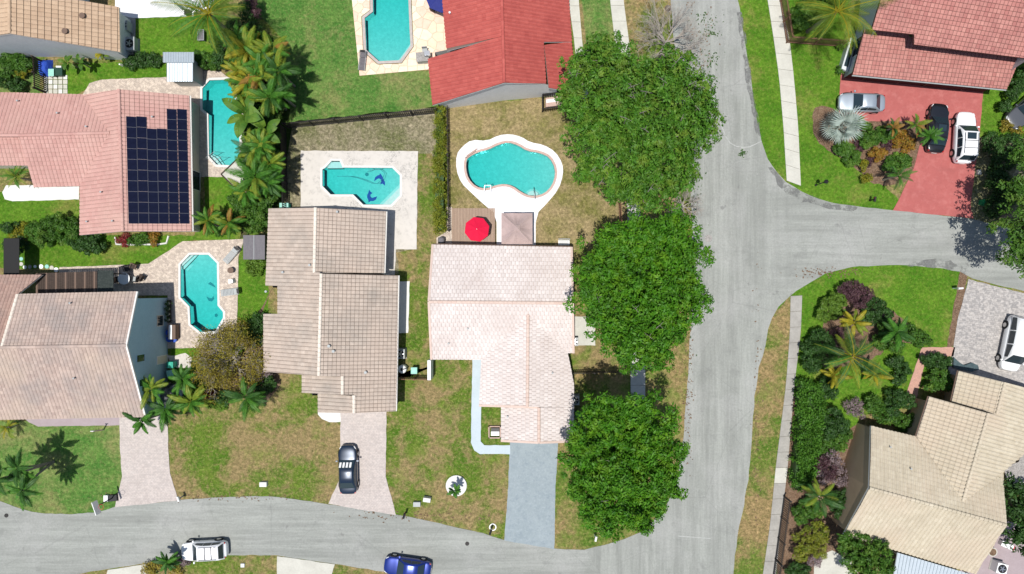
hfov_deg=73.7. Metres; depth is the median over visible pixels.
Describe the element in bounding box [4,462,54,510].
palm
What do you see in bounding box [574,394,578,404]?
air conditioner
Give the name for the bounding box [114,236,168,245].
planter bed
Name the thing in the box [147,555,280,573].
lawn
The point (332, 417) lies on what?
path
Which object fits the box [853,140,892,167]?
dark shrub
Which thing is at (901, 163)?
green shrub
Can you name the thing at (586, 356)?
ground
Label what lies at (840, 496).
dark shrub
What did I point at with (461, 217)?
timber deck
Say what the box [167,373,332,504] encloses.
lawn
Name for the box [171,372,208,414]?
undergrowth bush
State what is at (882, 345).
garden shrub
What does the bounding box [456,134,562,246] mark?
patio
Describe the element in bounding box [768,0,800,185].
sidewalk
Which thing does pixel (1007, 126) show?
garden shrub
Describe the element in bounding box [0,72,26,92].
dark shrub
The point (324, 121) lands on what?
fence
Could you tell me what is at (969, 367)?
tarp cover
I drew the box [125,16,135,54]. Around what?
path
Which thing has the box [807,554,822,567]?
mauve shrub
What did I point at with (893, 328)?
palm
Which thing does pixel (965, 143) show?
car
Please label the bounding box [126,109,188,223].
solar array
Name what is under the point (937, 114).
car
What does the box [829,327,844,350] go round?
purple shrub
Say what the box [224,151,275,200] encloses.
palm
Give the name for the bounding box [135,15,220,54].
lawn
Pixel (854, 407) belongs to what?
mauve shrub
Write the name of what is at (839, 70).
garden shrub
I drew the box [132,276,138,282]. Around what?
garden chair
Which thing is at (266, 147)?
palm
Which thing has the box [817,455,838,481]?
purple shrub
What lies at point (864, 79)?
garage door
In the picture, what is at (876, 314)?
garden shrub
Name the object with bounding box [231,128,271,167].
palm
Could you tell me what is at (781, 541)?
fence
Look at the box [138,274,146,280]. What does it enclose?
garden chair
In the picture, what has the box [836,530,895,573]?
broad tree
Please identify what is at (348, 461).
car
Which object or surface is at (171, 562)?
palm
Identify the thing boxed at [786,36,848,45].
fence
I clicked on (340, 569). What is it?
lawn
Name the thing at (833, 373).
palm
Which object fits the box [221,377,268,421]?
palm
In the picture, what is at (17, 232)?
yellow shrub
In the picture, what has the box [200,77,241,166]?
swimming pool
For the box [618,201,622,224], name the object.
fence
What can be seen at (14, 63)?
dark shrub
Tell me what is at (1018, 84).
garden shrub
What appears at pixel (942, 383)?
leafy shrub
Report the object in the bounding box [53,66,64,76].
storage box
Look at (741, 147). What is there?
road marking
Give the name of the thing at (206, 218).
palm
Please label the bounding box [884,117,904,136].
palm
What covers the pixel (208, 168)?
patio
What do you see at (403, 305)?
path
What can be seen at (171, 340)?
garden clutter
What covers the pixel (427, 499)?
utility box
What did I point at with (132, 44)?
air conditioner
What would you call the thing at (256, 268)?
leafy shrub
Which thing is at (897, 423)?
leafy shrub
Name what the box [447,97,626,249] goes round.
lawn
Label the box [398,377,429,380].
fence
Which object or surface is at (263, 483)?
utility box
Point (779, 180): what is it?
gutter dirt
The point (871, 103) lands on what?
car
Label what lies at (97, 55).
palm
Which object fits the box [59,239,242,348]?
patio
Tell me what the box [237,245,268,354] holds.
lawn
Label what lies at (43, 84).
fence
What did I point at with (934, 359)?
garden shrub
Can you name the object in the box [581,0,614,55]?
lawn
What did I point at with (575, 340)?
air conditioner
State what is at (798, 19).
garden shrub
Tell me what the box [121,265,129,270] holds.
garden chair
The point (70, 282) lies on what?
pergola
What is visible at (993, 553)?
stone planter
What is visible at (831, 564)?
path
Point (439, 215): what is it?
hedge
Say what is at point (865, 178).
yellow shrub
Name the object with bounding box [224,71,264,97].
palm
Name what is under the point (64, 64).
banana plant
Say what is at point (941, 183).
driveway
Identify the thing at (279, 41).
palm
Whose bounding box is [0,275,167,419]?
house
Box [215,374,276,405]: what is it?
dark shrub
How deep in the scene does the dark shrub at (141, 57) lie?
66.00 m
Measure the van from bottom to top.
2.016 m
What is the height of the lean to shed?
2.450 m
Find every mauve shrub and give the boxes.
[177,554,190,565]
[250,357,271,382]
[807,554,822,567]
[816,448,847,487]
[842,396,865,419]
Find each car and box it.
[181,537,228,563]
[336,444,358,493]
[384,553,431,573]
[837,90,884,113]
[922,103,951,153]
[949,112,979,163]
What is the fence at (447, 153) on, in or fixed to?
on the lawn at (571, 211)
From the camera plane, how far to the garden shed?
64.24 m
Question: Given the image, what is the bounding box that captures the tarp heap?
[38,60,52,76]
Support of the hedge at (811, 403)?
on the mulch bed at (795, 497)
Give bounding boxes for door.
[156,354,167,364]
[193,170,199,190]
[861,77,900,83]
[922,83,966,89]
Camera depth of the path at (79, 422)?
66.64 m
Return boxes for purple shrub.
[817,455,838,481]
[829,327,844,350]
[838,280,874,308]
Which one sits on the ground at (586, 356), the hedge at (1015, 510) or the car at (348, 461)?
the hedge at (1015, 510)
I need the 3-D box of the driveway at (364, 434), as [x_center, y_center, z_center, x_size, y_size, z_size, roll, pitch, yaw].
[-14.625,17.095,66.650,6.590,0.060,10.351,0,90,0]
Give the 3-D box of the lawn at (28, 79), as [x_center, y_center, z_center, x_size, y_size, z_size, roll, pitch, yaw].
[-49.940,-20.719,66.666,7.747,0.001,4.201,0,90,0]
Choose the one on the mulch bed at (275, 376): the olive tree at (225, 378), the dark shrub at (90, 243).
the olive tree at (225, 378)
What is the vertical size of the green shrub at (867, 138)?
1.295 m
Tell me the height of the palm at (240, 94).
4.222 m
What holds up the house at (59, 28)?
on the ground at (586, 356)
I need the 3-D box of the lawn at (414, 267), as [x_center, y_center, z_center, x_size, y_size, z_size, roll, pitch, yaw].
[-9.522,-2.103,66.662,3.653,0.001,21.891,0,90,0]
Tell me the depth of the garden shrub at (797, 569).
65.89 m
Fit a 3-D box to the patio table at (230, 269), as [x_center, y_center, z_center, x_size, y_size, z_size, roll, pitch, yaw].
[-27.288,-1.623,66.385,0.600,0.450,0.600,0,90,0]
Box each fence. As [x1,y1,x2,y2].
[30,55,45,92]
[279,124,287,207]
[281,107,436,128]
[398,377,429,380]
[446,105,449,231]
[572,370,619,373]
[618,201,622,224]
[773,495,791,573]
[779,0,794,41]
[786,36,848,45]
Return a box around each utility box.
[259,481,267,486]
[413,501,420,506]
[423,496,430,502]
[978,199,985,205]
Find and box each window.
[136,353,144,362]
[156,315,163,326]
[851,35,861,58]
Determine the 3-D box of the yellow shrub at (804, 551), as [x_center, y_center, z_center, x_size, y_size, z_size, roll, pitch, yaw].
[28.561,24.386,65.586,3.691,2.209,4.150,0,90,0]
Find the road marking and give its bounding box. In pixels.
[680,116,761,538]
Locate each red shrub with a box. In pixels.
[114,232,130,247]
[201,388,215,398]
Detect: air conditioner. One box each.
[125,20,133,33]
[125,37,139,53]
[398,348,406,358]
[574,336,577,345]
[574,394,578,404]
[988,558,1008,573]
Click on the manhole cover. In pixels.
(708, 238)
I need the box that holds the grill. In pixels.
[438,237,444,242]
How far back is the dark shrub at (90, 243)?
65.42 m
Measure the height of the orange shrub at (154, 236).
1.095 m
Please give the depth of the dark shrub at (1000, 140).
65.75 m
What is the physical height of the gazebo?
3.090 m
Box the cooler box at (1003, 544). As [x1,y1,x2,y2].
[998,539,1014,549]
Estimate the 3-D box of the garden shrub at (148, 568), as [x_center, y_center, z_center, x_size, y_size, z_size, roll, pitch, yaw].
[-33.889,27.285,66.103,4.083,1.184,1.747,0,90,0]
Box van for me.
[995,315,1023,371]
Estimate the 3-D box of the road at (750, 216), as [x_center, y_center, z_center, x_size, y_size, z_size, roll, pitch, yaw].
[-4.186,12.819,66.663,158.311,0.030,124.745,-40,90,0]
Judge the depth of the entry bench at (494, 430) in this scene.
66.37 m
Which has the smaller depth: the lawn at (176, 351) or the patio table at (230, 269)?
the patio table at (230, 269)
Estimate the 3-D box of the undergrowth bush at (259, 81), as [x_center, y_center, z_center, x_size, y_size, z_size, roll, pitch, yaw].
[-24.058,-19.951,65.175,5.739,3.022,3.722,-42,90,0]
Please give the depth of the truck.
65.73 m
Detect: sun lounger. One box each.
[221,288,238,295]
[223,246,238,263]
[358,50,366,70]
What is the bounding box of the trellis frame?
[197,29,205,41]
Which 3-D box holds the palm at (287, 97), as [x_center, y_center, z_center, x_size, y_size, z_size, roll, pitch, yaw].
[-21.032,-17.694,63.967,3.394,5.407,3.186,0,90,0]
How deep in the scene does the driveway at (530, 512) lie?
66.62 m
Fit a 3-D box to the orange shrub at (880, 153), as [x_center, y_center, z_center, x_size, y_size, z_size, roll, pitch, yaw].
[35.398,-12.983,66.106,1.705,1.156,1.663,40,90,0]
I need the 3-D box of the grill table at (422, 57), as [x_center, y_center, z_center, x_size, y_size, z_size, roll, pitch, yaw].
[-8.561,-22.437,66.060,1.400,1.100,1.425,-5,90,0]
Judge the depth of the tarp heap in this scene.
66.14 m
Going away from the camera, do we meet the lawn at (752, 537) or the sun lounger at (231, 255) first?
the sun lounger at (231, 255)
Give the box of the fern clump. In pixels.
[206,394,228,411]
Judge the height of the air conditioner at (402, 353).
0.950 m
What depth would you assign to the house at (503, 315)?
62.92 m
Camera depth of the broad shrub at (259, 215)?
64.47 m
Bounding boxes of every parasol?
[427,0,442,12]
[465,217,488,241]
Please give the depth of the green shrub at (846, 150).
65.78 m
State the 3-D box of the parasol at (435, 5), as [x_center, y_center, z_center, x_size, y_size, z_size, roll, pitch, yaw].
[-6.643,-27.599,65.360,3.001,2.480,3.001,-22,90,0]
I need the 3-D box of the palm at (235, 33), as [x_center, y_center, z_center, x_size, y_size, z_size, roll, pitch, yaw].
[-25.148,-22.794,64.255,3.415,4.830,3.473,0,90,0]
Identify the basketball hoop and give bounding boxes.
[91,494,118,514]
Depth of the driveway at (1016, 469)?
66.62 m
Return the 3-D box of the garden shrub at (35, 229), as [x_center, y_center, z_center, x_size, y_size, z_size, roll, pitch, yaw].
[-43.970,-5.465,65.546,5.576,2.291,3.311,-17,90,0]
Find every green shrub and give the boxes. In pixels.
[126,232,150,246]
[194,49,224,70]
[832,139,861,167]
[850,115,874,149]
[870,125,897,145]
[881,151,912,172]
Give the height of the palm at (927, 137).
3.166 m
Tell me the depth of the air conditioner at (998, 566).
65.76 m
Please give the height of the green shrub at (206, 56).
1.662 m
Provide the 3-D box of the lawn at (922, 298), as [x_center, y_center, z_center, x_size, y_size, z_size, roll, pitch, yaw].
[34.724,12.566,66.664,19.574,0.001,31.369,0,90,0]
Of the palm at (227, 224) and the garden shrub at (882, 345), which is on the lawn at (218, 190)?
the palm at (227, 224)
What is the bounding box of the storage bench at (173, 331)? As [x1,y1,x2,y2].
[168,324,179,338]
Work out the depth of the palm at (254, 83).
61.83 m
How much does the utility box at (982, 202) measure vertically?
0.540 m
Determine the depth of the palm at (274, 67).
61.70 m
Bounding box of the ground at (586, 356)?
[0,0,1023,573]
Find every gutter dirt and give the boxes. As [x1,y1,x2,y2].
[737,12,759,135]
[769,167,856,210]
[910,259,955,269]
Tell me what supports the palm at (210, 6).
on the lawn at (154, 34)
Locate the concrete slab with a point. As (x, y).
(224, 174)
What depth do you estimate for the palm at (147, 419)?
63.01 m
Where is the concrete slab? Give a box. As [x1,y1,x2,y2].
[221,159,252,184]
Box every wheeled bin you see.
[166,361,176,367]
[166,369,176,376]
[411,367,418,374]
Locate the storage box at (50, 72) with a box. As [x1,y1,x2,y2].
[48,69,57,77]
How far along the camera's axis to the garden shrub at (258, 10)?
64.68 m
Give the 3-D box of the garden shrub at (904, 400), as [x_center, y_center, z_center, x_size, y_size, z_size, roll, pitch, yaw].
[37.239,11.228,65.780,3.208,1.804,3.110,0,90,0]
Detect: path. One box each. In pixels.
[2,185,78,200]
[26,417,118,426]
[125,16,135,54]
[168,353,191,367]
[318,412,340,421]
[399,281,409,332]
[436,207,451,243]
[471,360,509,453]
[574,316,594,345]
[814,551,855,573]
[907,347,954,397]
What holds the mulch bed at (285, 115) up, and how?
on the ground at (586, 356)
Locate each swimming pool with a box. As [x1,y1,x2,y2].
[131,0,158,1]
[178,253,224,333]
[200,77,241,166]
[320,159,401,206]
[362,0,412,63]
[464,141,556,197]
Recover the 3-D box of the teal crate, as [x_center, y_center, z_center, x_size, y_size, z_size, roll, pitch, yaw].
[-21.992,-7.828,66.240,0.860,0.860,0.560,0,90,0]
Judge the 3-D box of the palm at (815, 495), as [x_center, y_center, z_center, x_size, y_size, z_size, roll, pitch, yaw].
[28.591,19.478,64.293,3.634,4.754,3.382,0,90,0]
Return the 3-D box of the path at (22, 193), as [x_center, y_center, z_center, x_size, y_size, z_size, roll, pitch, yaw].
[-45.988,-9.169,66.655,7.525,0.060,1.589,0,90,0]
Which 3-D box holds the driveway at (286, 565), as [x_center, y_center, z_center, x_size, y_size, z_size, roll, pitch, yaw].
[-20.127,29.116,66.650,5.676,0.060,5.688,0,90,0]
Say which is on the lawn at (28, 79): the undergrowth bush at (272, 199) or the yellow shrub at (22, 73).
the yellow shrub at (22, 73)
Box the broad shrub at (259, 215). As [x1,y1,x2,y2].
[233,195,272,234]
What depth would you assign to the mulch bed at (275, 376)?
66.66 m
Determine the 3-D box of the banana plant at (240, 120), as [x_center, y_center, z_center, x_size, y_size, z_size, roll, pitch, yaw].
[-24.753,-15.861,64.106,3.469,5.129,3.935,-24,90,0]
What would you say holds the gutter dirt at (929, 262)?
on the road at (750, 216)
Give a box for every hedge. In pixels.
[428,105,450,234]
[787,377,827,492]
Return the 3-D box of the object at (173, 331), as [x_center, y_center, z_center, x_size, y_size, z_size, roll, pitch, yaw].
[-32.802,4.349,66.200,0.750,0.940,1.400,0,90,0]
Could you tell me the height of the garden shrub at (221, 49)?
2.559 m
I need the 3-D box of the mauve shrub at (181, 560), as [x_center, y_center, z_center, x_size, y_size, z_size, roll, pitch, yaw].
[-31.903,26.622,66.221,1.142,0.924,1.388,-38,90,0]
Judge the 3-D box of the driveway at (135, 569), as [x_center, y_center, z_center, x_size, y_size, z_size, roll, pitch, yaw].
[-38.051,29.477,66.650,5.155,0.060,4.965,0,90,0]
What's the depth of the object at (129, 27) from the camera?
66.06 m
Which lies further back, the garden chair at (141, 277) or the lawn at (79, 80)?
the lawn at (79, 80)
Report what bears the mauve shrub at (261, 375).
on the mulch bed at (275, 376)
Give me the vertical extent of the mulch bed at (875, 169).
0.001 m
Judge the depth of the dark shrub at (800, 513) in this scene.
65.66 m
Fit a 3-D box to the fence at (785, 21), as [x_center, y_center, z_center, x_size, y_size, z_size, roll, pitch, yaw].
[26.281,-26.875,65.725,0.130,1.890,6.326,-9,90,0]
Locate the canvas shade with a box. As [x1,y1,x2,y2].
[4,238,28,274]
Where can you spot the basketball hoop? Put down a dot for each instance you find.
(106, 498)
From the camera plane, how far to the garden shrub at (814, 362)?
65.07 m
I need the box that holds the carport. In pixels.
[892,550,968,573]
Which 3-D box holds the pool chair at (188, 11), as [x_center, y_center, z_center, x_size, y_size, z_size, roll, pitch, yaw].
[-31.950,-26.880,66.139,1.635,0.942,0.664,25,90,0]
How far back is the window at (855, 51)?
65.42 m
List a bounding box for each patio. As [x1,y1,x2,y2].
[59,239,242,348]
[83,70,243,176]
[115,0,211,17]
[300,150,417,274]
[352,0,446,75]
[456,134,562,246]
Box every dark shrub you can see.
[0,52,32,79]
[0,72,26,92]
[0,221,30,252]
[66,234,106,255]
[121,51,162,71]
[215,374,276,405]
[244,311,263,347]
[791,495,824,525]
[826,487,846,519]
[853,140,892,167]
[980,130,1023,219]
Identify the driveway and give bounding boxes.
[107,564,145,573]
[115,413,176,506]
[277,556,334,573]
[328,412,395,514]
[504,442,557,548]
[839,73,982,217]
[948,279,1023,386]
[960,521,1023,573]
[1004,455,1023,485]
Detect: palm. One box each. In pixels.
[0,166,31,188]
[0,420,17,439]
[0,461,47,495]
[2,447,54,487]
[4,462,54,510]
[95,53,108,59]
[122,412,160,434]
[140,373,172,409]
[147,393,183,431]
[149,0,245,56]
[151,551,180,573]
[167,384,212,416]
[168,364,202,395]
[191,204,224,236]
[213,208,247,239]
[221,58,246,85]
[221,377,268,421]
[223,20,256,56]
[224,25,264,64]
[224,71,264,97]
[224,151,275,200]
[227,82,250,106]
[227,177,259,207]
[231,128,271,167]
[234,51,274,93]
[242,42,280,80]
[243,73,289,116]
[243,127,275,160]
[246,30,290,71]
[251,167,285,197]
[253,151,285,181]
[257,43,301,91]
[264,79,295,108]
[447,484,460,497]
[795,0,897,54]
[800,478,844,517]
[814,322,893,388]
[819,364,852,388]
[820,105,868,142]
[839,309,871,337]
[861,361,892,385]
[878,316,914,351]
[882,164,916,188]
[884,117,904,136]
[903,114,932,136]
[915,126,944,145]
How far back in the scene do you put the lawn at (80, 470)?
66.67 m
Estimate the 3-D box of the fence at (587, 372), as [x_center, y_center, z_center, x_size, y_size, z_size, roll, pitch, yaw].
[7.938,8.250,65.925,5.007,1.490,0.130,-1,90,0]
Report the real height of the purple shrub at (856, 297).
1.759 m
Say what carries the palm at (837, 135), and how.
on the mulch bed at (875, 169)
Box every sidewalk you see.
[569,0,587,100]
[610,0,644,508]
[763,295,801,573]
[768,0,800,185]
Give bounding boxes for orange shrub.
[147,232,160,247]
[867,146,887,162]
[891,129,916,153]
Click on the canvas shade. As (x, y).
(11, 256)
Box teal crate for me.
[279,203,290,207]
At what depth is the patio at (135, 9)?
66.61 m
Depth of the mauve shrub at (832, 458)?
65.38 m
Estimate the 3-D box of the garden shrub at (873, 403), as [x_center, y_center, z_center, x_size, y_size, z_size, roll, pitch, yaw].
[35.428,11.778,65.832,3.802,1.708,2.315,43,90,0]
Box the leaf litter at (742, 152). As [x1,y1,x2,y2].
[686,12,747,363]
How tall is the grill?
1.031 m
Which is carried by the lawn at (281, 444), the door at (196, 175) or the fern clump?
the fern clump
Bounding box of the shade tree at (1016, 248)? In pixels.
[986,135,1023,278]
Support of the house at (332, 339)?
on the ground at (586, 356)
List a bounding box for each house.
[0,0,130,59]
[0,89,199,234]
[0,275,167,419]
[263,207,399,412]
[427,243,574,443]
[428,0,572,108]
[832,371,1023,573]
[839,0,1023,91]
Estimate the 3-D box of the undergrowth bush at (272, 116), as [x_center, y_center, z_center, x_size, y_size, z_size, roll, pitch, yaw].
[-23.678,-16.053,65.094,4.656,3.177,5.470,0,90,0]
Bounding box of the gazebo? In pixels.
[501,213,532,244]
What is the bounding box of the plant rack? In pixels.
[163,300,172,322]
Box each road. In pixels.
[0,0,1023,573]
[0,496,599,573]
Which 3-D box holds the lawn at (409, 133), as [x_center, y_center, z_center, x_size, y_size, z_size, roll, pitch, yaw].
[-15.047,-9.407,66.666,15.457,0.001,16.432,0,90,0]
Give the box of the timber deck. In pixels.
[452,208,495,244]
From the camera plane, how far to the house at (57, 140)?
62.74 m
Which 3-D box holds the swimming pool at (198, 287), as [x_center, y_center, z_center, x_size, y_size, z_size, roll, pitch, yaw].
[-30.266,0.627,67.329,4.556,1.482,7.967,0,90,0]
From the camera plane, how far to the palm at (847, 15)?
59.66 m
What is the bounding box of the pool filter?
[398,364,408,372]
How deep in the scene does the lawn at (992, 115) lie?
66.66 m
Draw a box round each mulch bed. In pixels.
[214,287,280,403]
[238,26,291,237]
[777,386,860,573]
[812,106,926,185]
[821,285,918,369]
[947,272,966,346]
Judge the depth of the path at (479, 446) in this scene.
66.61 m
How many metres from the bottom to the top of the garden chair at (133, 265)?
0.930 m
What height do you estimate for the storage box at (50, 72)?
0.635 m
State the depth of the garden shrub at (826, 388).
65.36 m
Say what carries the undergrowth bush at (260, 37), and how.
on the mulch bed at (285, 115)
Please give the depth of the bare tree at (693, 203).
64.82 m
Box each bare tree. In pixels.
[633,0,710,63]
[663,188,705,220]
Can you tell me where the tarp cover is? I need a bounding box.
[952,357,978,371]
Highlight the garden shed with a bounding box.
[163,52,203,86]
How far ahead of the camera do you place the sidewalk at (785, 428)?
66.61 m
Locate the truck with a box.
[1003,98,1023,129]
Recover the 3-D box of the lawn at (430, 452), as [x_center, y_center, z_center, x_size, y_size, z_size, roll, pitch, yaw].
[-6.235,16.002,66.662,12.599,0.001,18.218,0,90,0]
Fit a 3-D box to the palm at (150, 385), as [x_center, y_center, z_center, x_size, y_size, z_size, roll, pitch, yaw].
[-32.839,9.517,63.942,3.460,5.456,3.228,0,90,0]
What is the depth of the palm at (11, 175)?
64.20 m
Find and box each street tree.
[554,30,726,213]
[555,388,690,543]
[563,201,715,376]
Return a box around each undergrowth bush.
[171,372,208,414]
[200,211,244,237]
[227,26,272,66]
[232,65,287,90]
[237,162,279,207]
[239,130,281,169]
[240,97,285,141]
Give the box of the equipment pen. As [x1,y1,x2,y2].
[542,92,564,111]
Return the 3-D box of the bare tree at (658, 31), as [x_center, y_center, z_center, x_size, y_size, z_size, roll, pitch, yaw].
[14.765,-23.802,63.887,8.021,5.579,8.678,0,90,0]
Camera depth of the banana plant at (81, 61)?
64.90 m
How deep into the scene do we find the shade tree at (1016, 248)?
59.27 m
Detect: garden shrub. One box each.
[23,210,84,248]
[140,561,182,573]
[208,0,262,69]
[227,191,238,210]
[244,0,261,18]
[784,561,811,573]
[789,0,834,29]
[799,327,837,374]
[816,427,853,458]
[819,375,839,400]
[822,406,850,440]
[836,41,847,74]
[861,296,893,325]
[862,393,897,425]
[871,323,905,354]
[884,388,916,419]
[885,354,912,385]
[903,322,933,348]
[919,351,952,369]
[999,66,1023,112]
[1000,118,1023,136]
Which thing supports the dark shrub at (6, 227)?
on the lawn at (57, 255)
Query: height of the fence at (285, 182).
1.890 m
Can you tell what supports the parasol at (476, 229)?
on the timber deck
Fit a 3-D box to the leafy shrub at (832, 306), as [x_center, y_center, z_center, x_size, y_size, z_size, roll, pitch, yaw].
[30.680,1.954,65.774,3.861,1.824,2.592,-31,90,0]
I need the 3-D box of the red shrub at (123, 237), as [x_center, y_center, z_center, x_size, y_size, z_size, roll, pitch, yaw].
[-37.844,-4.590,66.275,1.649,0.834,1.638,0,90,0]
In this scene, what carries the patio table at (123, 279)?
on the patio at (160, 273)
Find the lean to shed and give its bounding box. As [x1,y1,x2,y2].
[243,235,266,259]
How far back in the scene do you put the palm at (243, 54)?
61.91 m
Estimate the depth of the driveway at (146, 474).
66.62 m
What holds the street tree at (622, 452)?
on the lawn at (571, 532)
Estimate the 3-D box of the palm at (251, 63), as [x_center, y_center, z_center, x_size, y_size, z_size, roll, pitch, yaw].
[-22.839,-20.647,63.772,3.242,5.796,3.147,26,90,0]
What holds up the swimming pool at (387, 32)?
in the ground at (586, 356)
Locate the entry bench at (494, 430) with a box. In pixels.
[488,425,500,437]
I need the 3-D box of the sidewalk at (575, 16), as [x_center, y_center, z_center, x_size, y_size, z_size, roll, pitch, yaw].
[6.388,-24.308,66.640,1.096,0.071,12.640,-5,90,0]
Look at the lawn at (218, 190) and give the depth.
66.66 m
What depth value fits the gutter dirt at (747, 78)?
66.64 m
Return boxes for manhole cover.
[705,235,711,241]
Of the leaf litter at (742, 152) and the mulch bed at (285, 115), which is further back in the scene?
the mulch bed at (285, 115)
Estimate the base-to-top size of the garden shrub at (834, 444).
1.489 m
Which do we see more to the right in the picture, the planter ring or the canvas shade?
the planter ring
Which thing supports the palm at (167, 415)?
on the lawn at (281, 444)
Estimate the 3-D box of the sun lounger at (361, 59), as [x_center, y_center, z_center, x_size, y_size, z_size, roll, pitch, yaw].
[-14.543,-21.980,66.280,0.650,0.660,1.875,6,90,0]
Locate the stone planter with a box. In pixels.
[988,547,996,556]
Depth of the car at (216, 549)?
65.45 m
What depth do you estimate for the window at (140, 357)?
61.74 m
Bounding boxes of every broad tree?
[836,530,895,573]
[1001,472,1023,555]
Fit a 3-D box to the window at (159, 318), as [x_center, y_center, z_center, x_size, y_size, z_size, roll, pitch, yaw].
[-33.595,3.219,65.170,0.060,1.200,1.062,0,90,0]
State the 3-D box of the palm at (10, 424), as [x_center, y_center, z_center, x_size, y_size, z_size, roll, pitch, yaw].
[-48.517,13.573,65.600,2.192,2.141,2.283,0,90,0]
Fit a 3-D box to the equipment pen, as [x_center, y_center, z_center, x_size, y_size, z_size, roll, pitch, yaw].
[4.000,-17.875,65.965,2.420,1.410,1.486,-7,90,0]
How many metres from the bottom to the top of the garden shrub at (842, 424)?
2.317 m
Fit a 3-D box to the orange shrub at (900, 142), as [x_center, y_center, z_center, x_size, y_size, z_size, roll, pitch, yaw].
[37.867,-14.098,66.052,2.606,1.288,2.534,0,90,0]
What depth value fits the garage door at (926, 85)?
66.18 m
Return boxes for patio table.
[118,273,130,284]
[227,267,233,272]
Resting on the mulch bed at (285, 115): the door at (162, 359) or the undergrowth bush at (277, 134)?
the undergrowth bush at (277, 134)
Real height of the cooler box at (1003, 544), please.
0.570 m
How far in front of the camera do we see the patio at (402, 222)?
66.60 m
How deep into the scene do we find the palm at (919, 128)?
64.17 m
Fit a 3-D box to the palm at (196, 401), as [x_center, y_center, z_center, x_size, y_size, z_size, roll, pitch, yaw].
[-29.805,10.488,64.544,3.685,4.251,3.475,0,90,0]
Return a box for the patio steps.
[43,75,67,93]
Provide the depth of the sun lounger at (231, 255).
66.27 m
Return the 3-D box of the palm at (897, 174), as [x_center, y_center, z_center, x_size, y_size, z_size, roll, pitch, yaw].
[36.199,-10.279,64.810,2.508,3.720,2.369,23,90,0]
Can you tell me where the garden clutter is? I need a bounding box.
[165,330,177,341]
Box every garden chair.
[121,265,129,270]
[129,263,137,269]
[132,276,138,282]
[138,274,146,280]
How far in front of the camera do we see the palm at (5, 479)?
61.09 m
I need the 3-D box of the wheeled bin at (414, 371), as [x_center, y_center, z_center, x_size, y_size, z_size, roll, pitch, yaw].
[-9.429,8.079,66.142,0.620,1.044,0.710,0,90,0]
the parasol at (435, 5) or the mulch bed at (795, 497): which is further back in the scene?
the mulch bed at (795, 497)
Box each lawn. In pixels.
[0,57,39,92]
[0,191,193,268]
[0,420,121,513]
[64,61,166,93]
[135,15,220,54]
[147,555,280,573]
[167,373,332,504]
[169,348,207,403]
[192,177,253,240]
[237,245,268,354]
[256,0,438,121]
[283,107,435,274]
[330,563,387,573]
[387,360,508,539]
[396,153,432,376]
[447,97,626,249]
[554,0,691,549]
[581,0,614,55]
[733,295,792,573]
[738,0,897,209]
[776,265,959,571]
[970,137,1023,226]
[980,63,1023,136]
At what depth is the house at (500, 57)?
62.09 m
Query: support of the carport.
on the ground at (586, 356)
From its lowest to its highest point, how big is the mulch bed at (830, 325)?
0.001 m
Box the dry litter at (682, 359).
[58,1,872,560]
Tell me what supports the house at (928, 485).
on the ground at (586, 356)
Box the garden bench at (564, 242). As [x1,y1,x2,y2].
[558,239,569,244]
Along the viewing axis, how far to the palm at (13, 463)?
61.47 m
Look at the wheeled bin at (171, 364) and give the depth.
65.64 m
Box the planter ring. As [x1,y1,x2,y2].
[446,475,466,495]
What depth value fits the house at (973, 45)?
62.90 m
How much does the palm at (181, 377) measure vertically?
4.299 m
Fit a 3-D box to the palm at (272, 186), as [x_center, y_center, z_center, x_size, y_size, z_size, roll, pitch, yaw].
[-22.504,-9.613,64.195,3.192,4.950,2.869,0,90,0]
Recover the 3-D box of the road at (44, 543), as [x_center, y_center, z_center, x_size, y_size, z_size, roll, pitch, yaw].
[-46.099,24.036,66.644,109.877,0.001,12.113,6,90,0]
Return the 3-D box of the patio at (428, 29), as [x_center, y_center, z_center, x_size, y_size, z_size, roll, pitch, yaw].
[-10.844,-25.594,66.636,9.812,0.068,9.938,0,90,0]
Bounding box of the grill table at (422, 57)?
[416,46,429,63]
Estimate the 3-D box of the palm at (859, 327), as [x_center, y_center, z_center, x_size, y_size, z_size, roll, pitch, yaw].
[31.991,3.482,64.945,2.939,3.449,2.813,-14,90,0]
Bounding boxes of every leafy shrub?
[244,255,265,276]
[814,290,847,323]
[892,412,914,432]
[923,367,953,392]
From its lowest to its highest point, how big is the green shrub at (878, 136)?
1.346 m
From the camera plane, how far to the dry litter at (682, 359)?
66.63 m
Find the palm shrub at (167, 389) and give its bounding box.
[160,383,189,405]
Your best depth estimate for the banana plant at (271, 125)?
62.49 m
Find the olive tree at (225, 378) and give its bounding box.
[186,318,270,404]
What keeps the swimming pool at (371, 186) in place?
in the patio at (402, 222)
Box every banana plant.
[57,55,77,71]
[72,54,91,70]
[222,97,264,137]
[247,105,279,142]
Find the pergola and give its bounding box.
[36,270,129,292]
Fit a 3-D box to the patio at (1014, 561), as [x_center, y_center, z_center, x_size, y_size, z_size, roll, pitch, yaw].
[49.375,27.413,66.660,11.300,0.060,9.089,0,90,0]
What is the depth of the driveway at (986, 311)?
66.62 m
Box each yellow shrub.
[6,221,28,241]
[11,62,32,78]
[791,520,830,562]
[859,159,873,183]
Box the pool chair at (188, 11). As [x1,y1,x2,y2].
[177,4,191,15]

